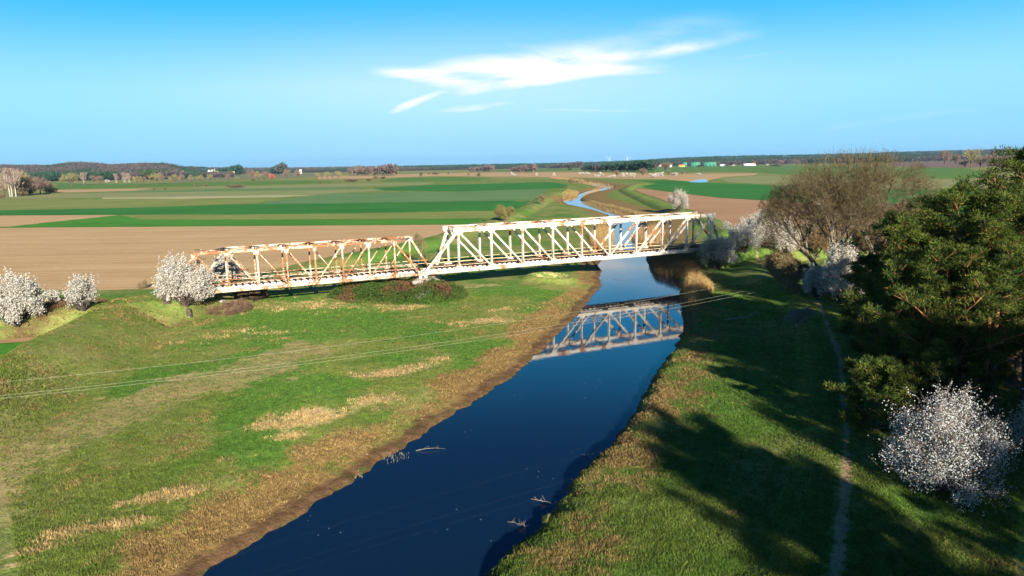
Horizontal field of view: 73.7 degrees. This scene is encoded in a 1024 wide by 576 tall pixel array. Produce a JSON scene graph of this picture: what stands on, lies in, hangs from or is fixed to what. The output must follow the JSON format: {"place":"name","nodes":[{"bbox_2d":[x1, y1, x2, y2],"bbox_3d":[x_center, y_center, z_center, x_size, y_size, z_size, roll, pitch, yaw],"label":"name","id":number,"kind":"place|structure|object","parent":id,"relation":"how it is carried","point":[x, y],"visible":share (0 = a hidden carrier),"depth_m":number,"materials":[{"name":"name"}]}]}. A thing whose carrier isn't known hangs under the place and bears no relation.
{"place":"outdoors","nodes":[
{"label":"outdoors","id":0,"kind":"place"},
{"bbox_2d":[0,342,23,354],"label":"field","id":1,"kind":"structure","parent":0,"point":[5,348],"depth_m":86.08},
{"bbox_2d":[0,336,36,342],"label":"field","id":2,"kind":"structure","parent":0,"point":[16,340],"depth_m":89.30,"materials":[{"name":"brown soil"}]},
{"bbox_2d":[0,215,114,226],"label":"field","id":3,"kind":"structure","parent":0,"point":[14,220],"depth_m":334.99,"materials":[{"name":"beige soil"}]},
{"bbox_2d":[58,189,144,191],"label":"field","id":4,"kind":"structure","parent":0,"point":[88,190],"depth_m":881.78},
{"bbox_2d":[0,197,278,209],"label":"field","id":5,"kind":"structure","parent":0,"point":[38,204],"depth_m":491.68,"materials":[{"name":"plant"}]},
{"bbox_2d":[0,189,385,199],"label":"field","id":6,"kind":"structure","parent":0,"point":[211,193],"depth_m":666.65,"materials":[{"name":"plant"}]},
{"bbox_2d":[0,173,15,193],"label":"willow tree","id":7,"kind":"object","parent":6,"relation":"on","point":[3,189],"visible":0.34,"depth_m":710.26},
{"bbox_2d":[0,168,24,196],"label":"birch tree","id":8,"kind":"object","parent":6,"relation":"on","point":[9,176],"visible":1,"depth_m":687.40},
{"bbox_2d":[3,169,28,195],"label":"willow tree","id":9,"kind":"object","parent":6,"relation":"on","point":[21,181],"visible":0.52,"depth_m":719.01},
{"bbox_2d":[14,187,28,195],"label":"bush","id":10,"kind":"object","parent":6,"relation":"on","point":[22,192],"visible":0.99,"depth_m":697.84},
{"bbox_2d":[13,174,38,191],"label":"bare tree","id":11,"kind":"object","parent":6,"relation":"on","point":[28,180],"visible":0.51,"depth_m":733.03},
{"bbox_2d":[25,181,41,194],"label":"bare tree","id":12,"kind":"object","parent":6,"relation":"on","point":[34,186],"visible":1,"depth_m":726.31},
{"bbox_2d":[48,180,337,189],"bbox_3d":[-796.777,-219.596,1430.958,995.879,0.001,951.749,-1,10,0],"label":"field","id":13,"kind":"structure","parent":0,"point":[60,186],"depth_m":1190.49,"materials":[{"name":"plant"}]},
{"bbox_2d":[60,173,79,185],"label":"willow tree","id":14,"kind":"object","parent":13,"relation":"on","point":[71,179],"visible":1,"depth_m":1274.88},
{"bbox_2d":[102,195,304,198],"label":"field","id":15,"kind":"structure","parent":0,"point":[201,197],"depth_m":578.63,"materials":[{"name":"soil"}]},
{"bbox_2d":[77,187,363,192],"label":"field","id":16,"kind":"structure","parent":0,"point":[269,189],"depth_m":780.53,"materials":[{"name":"soil"}]},
{"bbox_2d":[0,225,446,290],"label":"field","id":17,"kind":"structure","parent":0,"point":[117,258],"depth_m":199.01,"materials":[{"name":"beige soil"}]},
{"bbox_2d":[135,278,148,288],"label":"bare shrub","id":18,"kind":"object","parent":17,"relation":"on","point":[143,284],"visible":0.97,"depth_m":127.29,"materials":[{"name":"brown plant"}]},
{"bbox_2d":[0,215,486,227],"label":"field","id":19,"kind":"structure","parent":0,"point":[116,221],"depth_m":286.19,"materials":[{"name":"plant"}]},
{"bbox_2d":[163,173,345,181],"bbox_3d":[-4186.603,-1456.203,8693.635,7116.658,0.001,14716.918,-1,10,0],"label":"field","id":20,"kind":"structure","parent":0,"point":[240,177],"depth_m":2181.90,"materials":[{"name":"plant"}]},
{"bbox_2d":[0,200,529,214],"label":"field","id":21,"kind":"structure","parent":0,"point":[320,208],"depth_m":383.47,"materials":[{"name":"plant"}]},
{"bbox_2d":[123,211,494,218],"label":"field","id":22,"kind":"structure","parent":0,"point":[448,215],"depth_m":317.10,"materials":[{"name":"plant"}]},
{"bbox_2d":[188,182,433,188],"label":"field","id":23,"kind":"structure","parent":0,"point":[332,185],"depth_m":904.59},
{"bbox_2d":[259,189,547,203],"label":"field","id":24,"kind":"structure","parent":0,"point":[493,195],"depth_m":500.83,"materials":[{"name":"plant"}]},
{"bbox_2d":[0,271,848,398],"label":"power cable","id":25,"kind":"object","parent":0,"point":[385,353],"visible":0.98,"depth_m":55.23,"materials":[{"name":"metal"}]},
{"bbox_2d":[9,256,856,381],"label":"power cable","id":26,"kind":"object","parent":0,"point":[392,338],"visible":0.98,"depth_m":58.66,"materials":[{"name":"metal"}]},
{"bbox_2d":[378,177,490,181],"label":"field","id":27,"kind":"structure","parent":0,"point":[411,179],"depth_m":1230.86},
{"bbox_2d":[203,182,683,575],"bbox_3d":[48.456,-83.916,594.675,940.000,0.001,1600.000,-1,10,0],"label":"river water","id":28,"kind":"structure","parent":0,"point":[544,423],"depth_m":53.92,"materials":[{"name":"liquid"}]},
{"bbox_2d":[374,182,570,190],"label":"field","id":29,"kind":"structure","parent":0,"point":[497,186],"depth_m":718.09,"materials":[{"name":"plant"}]},
{"bbox_2d":[318,172,666,178],"bbox_3d":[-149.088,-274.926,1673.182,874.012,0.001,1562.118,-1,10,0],"label":"field","id":30,"kind":"structure","parent":0,"point":[542,174],"depth_m":1628.63,"materials":[{"name":"soil"}]},
{"bbox_2d":[0,152,1023,575],"bbox_3d":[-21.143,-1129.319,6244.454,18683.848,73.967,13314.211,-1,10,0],"label":"ground","id":31,"kind":"structure","parent":0,"point":[580,278],"depth_m":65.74,"materials":[{"name":"plant"}]},
{"bbox_2d":[0,266,50,326],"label":"blossom bush","id":32,"kind":"object","parent":31,"relation":"on","point":[20,297],"visible":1,"depth_m":89.78,"materials":[{"name":"white plant"}]},
{"bbox_2d":[31,177,50,193],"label":"bare tree","id":33,"kind":"object","parent":31,"relation":"on","point":[41,182],"visible":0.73,"depth_m":770.35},
{"bbox_2d":[44,290,60,301],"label":"blossom bush","id":34,"kind":"object","parent":31,"relation":"on","point":[56,296],"visible":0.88,"depth_m":113.46,"materials":[{"name":"white plant"}]},
{"bbox_2d":[6,298,107,309],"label":"dry scrub","id":35,"kind":"object","parent":31,"relation":"on","point":[57,304],"visible":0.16,"depth_m":97.27,"materials":[{"name":"brown plant"}]},
{"bbox_2d":[62,266,99,311],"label":"blossom bush","id":36,"kind":"object","parent":31,"relation":"on","point":[80,302],"visible":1,"depth_m":94.58,"materials":[{"name":"white plant"}]},
{"bbox_2d":[23,169,186,180],"bbox_3d":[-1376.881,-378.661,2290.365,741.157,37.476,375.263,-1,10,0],"label":"wood","id":37,"kind":"object","parent":31,"relation":"on","point":[52,176],"visible":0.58,"depth_m":2134.73,"materials":[{"name":"plant"}]},
{"bbox_2d":[0,161,234,179],"bbox_3d":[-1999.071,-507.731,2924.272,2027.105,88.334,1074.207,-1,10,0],"label":"wood","id":38,"kind":"object","parent":31,"relation":"on","point":[69,167],"visible":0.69,"depth_m":2882.87,"materials":[{"name":"plant"}]},
{"bbox_2d":[140,168,156,180],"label":"pine tree","id":39,"kind":"object","parent":31,"relation":"on","point":[149,172],"visible":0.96,"depth_m":1809.82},
{"bbox_2d":[150,249,221,306],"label":"blossom bush","id":40,"kind":"object","parent":31,"relation":"on","point":[180,277],"visible":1,"depth_m":98.78,"materials":[{"name":"white plant"}]},
{"bbox_2d":[205,298,253,315],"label":"bare shrub","id":41,"kind":"object","parent":31,"relation":"on","point":[240,305],"visible":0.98,"depth_m":104.69,"materials":[{"name":"brown plant"}]},
{"bbox_2d":[213,164,245,174],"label":"grove","id":42,"kind":"object","parent":31,"relation":"on","point":[238,169],"visible":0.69,"depth_m":3568.11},
{"bbox_2d":[211,254,249,281],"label":"blossom bush","id":43,"kind":"object","parent":31,"relation":"on","point":[219,268],"visible":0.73,"depth_m":117.22,"materials":[{"name":"white plant"}]},
{"bbox_2d":[234,287,268,301],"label":"bare shrub","id":44,"kind":"object","parent":31,"relation":"on","point":[257,294],"visible":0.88,"depth_m":111.72,"materials":[{"name":"brown plant"}]},
{"bbox_2d":[269,162,287,173],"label":"grove","id":45,"kind":"object","parent":31,"relation":"on","point":[280,168],"visible":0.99,"depth_m":3556.01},
{"bbox_2d":[348,163,398,174],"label":"grove","id":46,"kind":"object","parent":31,"relation":"on","point":[390,169],"visible":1,"depth_m":2062.79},
{"bbox_2d":[13,290,735,563],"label":"dry grass","id":47,"kind":"structure","parent":31,"relation":"on","point":[181,493],"depth_m":58.42,"materials":[{"name":"beige plant"}]},
{"bbox_2d":[327,276,468,303],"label":"bramble thicket","id":48,"kind":"object","parent":31,"relation":"on","point":[381,285],"visible":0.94,"depth_m":111.59,"materials":[{"name":"green plant"}]},
{"bbox_2d":[412,232,428,264],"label":"bare sapling","id":49,"kind":"object","parent":31,"relation":"on","point":[422,242],"visible":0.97,"depth_m":149.70,"materials":[{"name":"brown plant"}]},
{"bbox_2d":[412,274,439,298],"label":"bridge pier","id":50,"kind":"structure","parent":31,"relation":"on","point":[418,280],"depth_m":114.66,"materials":[{"name":"concrete"}]},
{"bbox_2d":[166,236,431,300],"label":"truss bridge span","id":51,"kind":"object","parent":50,"relation":"on","point":[258,283],"visible":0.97,"depth_m":110.12,"materials":[{"name":"white paint"}]},
{"bbox_2d":[422,212,719,277],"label":"truss bridge span","id":52,"kind":"object","parent":50,"relation":"on","point":[480,264],"visible":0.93,"depth_m":129.13,"materials":[{"name":"white paint"}]},
{"bbox_2d":[429,248,452,282],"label":"bare sapling","id":53,"kind":"object","parent":31,"relation":"on","point":[442,256],"visible":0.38,"depth_m":125.17,"materials":[{"name":"brown plant"}]},
{"bbox_2d":[468,164,494,171],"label":"grove","id":54,"kind":"object","parent":31,"relation":"on","point":[489,167],"visible":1,"depth_m":2665.99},
{"bbox_2d":[493,204,515,221],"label":"olive shrub","id":55,"kind":"object","parent":31,"relation":"on","point":[502,212],"visible":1,"depth_m":251.87,"materials":[{"name":"green plant"}]},
{"bbox_2d":[509,164,538,172],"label":"grove","id":56,"kind":"object","parent":31,"relation":"on","point":[533,167],"visible":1,"depth_m":2164.10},
{"bbox_2d":[545,161,583,168],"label":"grove","id":57,"kind":"object","parent":31,"relation":"on","point":[578,164],"visible":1,"depth_m":3580.37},
{"bbox_2d":[562,189,578,200],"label":"reed bed","id":58,"kind":"object","parent":31,"relation":"on","point":[572,192],"visible":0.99,"depth_m":508.18,"materials":[{"name":"beige plant"}]},
{"bbox_2d":[551,176,613,187],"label":"reed bed","id":59,"kind":"object","parent":31,"relation":"on","point":[577,179],"visible":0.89,"depth_m":877.72,"materials":[{"name":"brown plant"}]},
{"bbox_2d":[184,149,1018,171],"bbox_3d":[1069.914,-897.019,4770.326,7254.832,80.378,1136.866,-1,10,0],"label":"wood","id":60,"kind":"object","parent":31,"relation":"on","point":[665,160],"visible":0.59,"depth_m":4656.95,"materials":[{"name":"plant"}]},
{"bbox_2d":[589,223,614,251],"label":"reed bed","id":61,"kind":"object","parent":31,"relation":"on","point":[602,233],"visible":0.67,"depth_m":202.76,"materials":[{"name":"beige plant"}]},
{"bbox_2d":[582,200,652,215],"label":"reed bed","id":62,"kind":"object","parent":31,"relation":"on","point":[615,211],"visible":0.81,"depth_m":332.85,"materials":[{"name":"brown plant"}]},
{"bbox_2d":[581,159,660,171],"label":"grove","id":63,"kind":"object","parent":31,"relation":"on","point":[649,165],"visible":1,"depth_m":1857.92,"materials":[{"name":"plant"}]},
{"bbox_2d":[631,223,665,244],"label":"reed bed","id":64,"kind":"object","parent":31,"relation":"on","point":[641,230],"visible":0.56,"depth_m":202.54,"materials":[{"name":"beige plant"}]},
{"bbox_2d":[649,252,701,278],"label":"reed bed","id":65,"kind":"object","parent":31,"relation":"on","point":[670,260],"visible":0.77,"depth_m":143.89,"materials":[{"name":"brown plant"}]},
{"bbox_2d":[668,187,689,210],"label":"blossom bush","id":66,"kind":"object","parent":31,"relation":"on","point":[678,197],"visible":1,"depth_m":286.34,"materials":[{"name":"white plant"}]},
{"bbox_2d":[681,299,692,337],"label":"reed bed","id":67,"kind":"object","parent":31,"relation":"on","point":[688,324],"visible":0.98,"depth_m":98.63,"materials":[{"name":"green plant"}]},
{"bbox_2d":[683,270,714,306],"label":"bush","id":68,"kind":"object","parent":31,"relation":"on","point":[698,286],"visible":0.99,"depth_m":113.73,"materials":[{"name":"beige plant"}]},
{"bbox_2d":[696,229,739,268],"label":"blossom bush","id":69,"kind":"object","parent":31,"relation":"on","point":[723,249],"visible":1,"depth_m":136.70,"materials":[{"name":"white plant"}]},
{"bbox_2d":[721,216,767,253],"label":"blossom bush","id":70,"kind":"object","parent":31,"relation":"on","point":[741,237],"visible":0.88,"depth_m":141.62,"materials":[{"name":"white plant"}]},
{"bbox_2d":[742,209,791,246],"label":"blossom bush","id":71,"kind":"object","parent":31,"relation":"on","point":[749,220],"visible":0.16,"depth_m":146.64,"materials":[{"name":"white plant"}]},
{"bbox_2d":[671,154,892,165],"bbox_3d":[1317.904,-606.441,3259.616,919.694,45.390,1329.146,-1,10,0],"label":"grove","id":72,"kind":"object","parent":31,"relation":"on","point":[764,161],"visible":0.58,"depth_m":3582.41,"materials":[{"name":"plant"}]},
{"bbox_2d":[762,249,809,292],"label":"bare shrub","id":73,"kind":"object","parent":31,"relation":"on","point":[779,265],"visible":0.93,"depth_m":107.23,"materials":[{"name":"brown plant"}]},
{"bbox_2d":[770,219,805,252],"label":"blossom bush","id":74,"kind":"object","parent":31,"relation":"on","point":[789,245],"visible":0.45,"depth_m":143.74,"materials":[{"name":"white plant"}]},
{"bbox_2d":[783,306,814,331],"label":"bare sapling","id":75,"kind":"object","parent":31,"relation":"on","point":[795,317],"visible":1,"depth_m":83.59,"materials":[{"name":"grey plant"}]},
{"bbox_2d":[786,223,839,259],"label":"bare shrub","id":76,"kind":"object","parent":31,"relation":"on","point":[815,243],"visible":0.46,"depth_m":143.84,"materials":[{"name":"brown plant"}]},
{"bbox_2d":[800,261,827,297],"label":"blossom bush","id":77,"kind":"object","parent":31,"relation":"on","point":[814,285],"visible":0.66,"depth_m":102.77,"materials":[{"name":"white plant"}]},
{"bbox_2d":[815,237,863,302],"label":"blossom bush","id":78,"kind":"object","parent":31,"relation":"on","point":[835,282],"visible":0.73,"depth_m":98.65,"materials":[{"name":"white plant"}]},
{"bbox_2d":[752,143,953,295],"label":"bare oak tree","id":79,"kind":"object","parent":31,"relation":"on","point":[826,206],"visible":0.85,"depth_m":101.85,"materials":[{"name":"brown plant"}]},
{"bbox_2d":[834,252,884,339],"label":"pine tree","id":80,"kind":"object","parent":31,"relation":"on","point":[870,263],"visible":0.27,"depth_m":77.37,"materials":[{"name":"green plant"}]},
{"bbox_2d":[839,278,882,354],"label":"pine tree","id":81,"kind":"object","parent":31,"relation":"on","point":[853,331],"visible":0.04,"depth_m":71.61,"materials":[{"name":"green plant"}]},
{"bbox_2d":[851,217,888,254],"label":"bare shrub","id":82,"kind":"object","parent":31,"relation":"on","point":[864,246],"visible":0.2,"depth_m":145.17,"materials":[{"name":"brown plant"}]},
{"bbox_2d":[846,267,900,356],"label":"pine tree","id":83,"kind":"object","parent":31,"relation":"on","point":[861,330],"visible":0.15,"depth_m":67.21,"materials":[{"name":"green plant"}]},
{"bbox_2d":[822,354,926,432],"bbox_3d":[27.881,8.321,52.715,7.316,6.742,6.419,5,12,32],"label":"pine tree","id":84,"kind":"object","parent":31,"relation":"on","point":[866,375],"visible":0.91,"depth_m":51.99,"materials":[{"name":"green plant"}]},
{"bbox_2d":[877,202,916,219],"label":"bare shrub","id":85,"kind":"object","parent":31,"relation":"on","point":[893,208],"visible":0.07,"depth_m":160.91,"materials":[{"name":"brown plant"}]},
{"bbox_2d":[858,280,965,375],"bbox_3d":[37.388,3.961,63.080,9.138,11.770,8.806,-6,11,-26],"label":"pine tree","id":86,"kind":"object","parent":31,"relation":"on","point":[867,332],"visible":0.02,"depth_m":63.84,"materials":[{"name":"green plant"}]},
{"bbox_2d":[868,317,960,415],"bbox_3d":[33.272,6.631,56.514,6.805,9.095,7.061,-1,10,-1],"label":"pine tree","id":87,"kind":"object","parent":31,"relation":"on","point":[889,350],"visible":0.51,"depth_m":55.30,"materials":[{"name":"green plant"}]},
{"bbox_2d":[837,209,997,379],"bbox_3d":[34.052,1.967,58.452,14.252,17.573,12.472,-8,12,-35],"label":"pine tree","id":88,"kind":"object","parent":31,"relation":"on","point":[900,233],"visible":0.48,"depth_m":56.84,"materials":[{"name":"green plant"}]},
{"bbox_2d":[868,380,1022,515],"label":"blossom bush","id":89,"kind":"object","parent":31,"relation":"on","point":[954,426],"visible":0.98,"depth_m":42.66,"materials":[{"name":"white plant"}]},
{"bbox_2d":[874,238,1023,414],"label":"pine tree","id":90,"kind":"object","parent":31,"relation":"on","point":[931,367],"visible":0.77,"depth_m":53.68,"materials":[{"name":"green plant"}]},
{"bbox_2d":[890,153,1015,161],"bbox_3d":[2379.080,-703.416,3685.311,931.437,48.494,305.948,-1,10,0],"label":"grove","id":91,"kind":"object","parent":31,"relation":"on","point":[921,158],"visible":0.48,"depth_m":3597.88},
{"bbox_2d":[887,173,1023,402],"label":"pine tree","id":92,"kind":"object","parent":31,"relation":"on","point":[953,199],"visible":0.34,"depth_m":55.59,"materials":[{"name":"green plant"}]},
{"bbox_2d":[962,148,982,167],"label":"willow tree","id":93,"kind":"object","parent":31,"relation":"on","point":[972,154],"visible":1,"depth_m":1398.99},
{"bbox_2d":[941,272,1022,387],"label":"pine tree","id":94,"kind":"object","parent":31,"relation":"on","point":[1005,367],"visible":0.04,"depth_m":61.07,"materials":[{"name":"green plant"}]},
{"bbox_2d":[942,224,1023,419],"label":"pine tree","id":95,"kind":"object","parent":31,"relation":"on","point":[1009,246],"visible":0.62,"depth_m":53.06,"materials":[{"name":"green plant"}]},
{"bbox_2d":[951,184,1023,415],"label":"pine tree","id":96,"kind":"object","parent":31,"relation":"on","point":[1006,200],"visible":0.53,"depth_m":53.15,"materials":[{"name":"green plant"}]},
{"bbox_2d":[981,153,998,167],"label":"bare tree","id":97,"kind":"object","parent":31,"relation":"on","point":[989,157],"visible":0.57,"depth_m":1385.52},
{"bbox_2d":[961,145,1023,402],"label":"pine tree","id":98,"kind":"object","parent":31,"relation":"on","point":[1013,164],"visible":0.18,"depth_m":56.53,"materials":[{"name":"green plant"}]},
{"bbox_2d":[970,298,1023,383],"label":"pine tree","id":99,"kind":"object","parent":31,"relation":"on","point":[1016,354],"visible":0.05,"depth_m":64.11,"materials":[{"name":"green plant"}]},
{"bbox_2d":[1006,388,1023,454],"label":"blossom bush","id":100,"kind":"object","parent":31,"relation":"on","point":[1017,428],"visible":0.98,"depth_m":49.12,"materials":[{"name":"white plant"}]},
{"bbox_3d":[-56.336,12.164,32.783,0.285,10.459,3.800,-7,12,-29],"label":"utility pole","id":101,"kind":"object","parent":31,"relation":"on","visible":0},
{"bbox_2d":[2,269,841,395],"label":"power cable","id":102,"kind":"object","parent":101,"relation":"attached to","point":[369,352],"visible":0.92,"depth_m":55.69,"materials":[{"name":"metal"}]},
{"bbox_2d":[0,0,1023,169],"label":"sky","id":103,"kind":"structure","parent":0,"point":[203,83],"materials":[{"name":"blue"}]},
{"bbox_2d":[481,168,580,171],"bbox_3d":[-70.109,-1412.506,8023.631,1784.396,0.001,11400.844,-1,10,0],"label":"field","id":104,"kind":"structure","parent":0,"point":[545,170],"depth_m":3197.99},
{"bbox_2d":[665,173,756,180],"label":"field","id":105,"kind":"structure","parent":0,"point":[688,177],"depth_m":1057.13,"materials":[{"name":"soil"}]},
{"bbox_2d":[635,189,856,236],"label":"field","id":106,"kind":"structure","parent":0,"point":[732,211],"depth_m":332.37,"materials":[{"name":"brown soil"}]},
{"bbox_2d":[822,204,875,230],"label":"bare shrub","id":107,"kind":"object","parent":106,"relation":"on","point":[849,221],"visible":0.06,"depth_m":205.52,"materials":[{"name":"brown plant"}]},
{"bbox_2d":[616,165,986,178],"bbox_3d":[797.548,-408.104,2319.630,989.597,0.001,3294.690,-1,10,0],"label":"field","id":108,"kind":"structure","parent":0,"point":[951,173],"depth_m":1528.80,"materials":[{"name":"plant"}]},
{"bbox_2d":[641,180,981,215],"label":"field","id":109,"kind":"structure","parent":0,"point":[744,191],"depth_m":528.47,"materials":[{"name":"plant"}]},
{"bbox_2d":[717,176,992,188],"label":"field","id":110,"kind":"structure","parent":0,"point":[772,180],"depth_m":696.12,"materials":[{"name":"plant"}]},
{"bbox_2d":[892,161,1004,166],"bbox_3d":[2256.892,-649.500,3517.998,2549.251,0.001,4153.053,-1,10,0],"label":"field","id":111,"kind":"structure","parent":0,"point":[941,164],"depth_m":2187.08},
{"bbox_2d":[938,150,952,166],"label":"bare tree","id":112,"kind":"object","parent":111,"relation":"on","point":[944,155],"visible":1,"depth_m":1587.17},
{"bbox_2d":[951,153,962,166],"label":"bare tree","id":113,"kind":"object","parent":111,"relation":"on","point":[958,157],"visible":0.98,"depth_m":1644.65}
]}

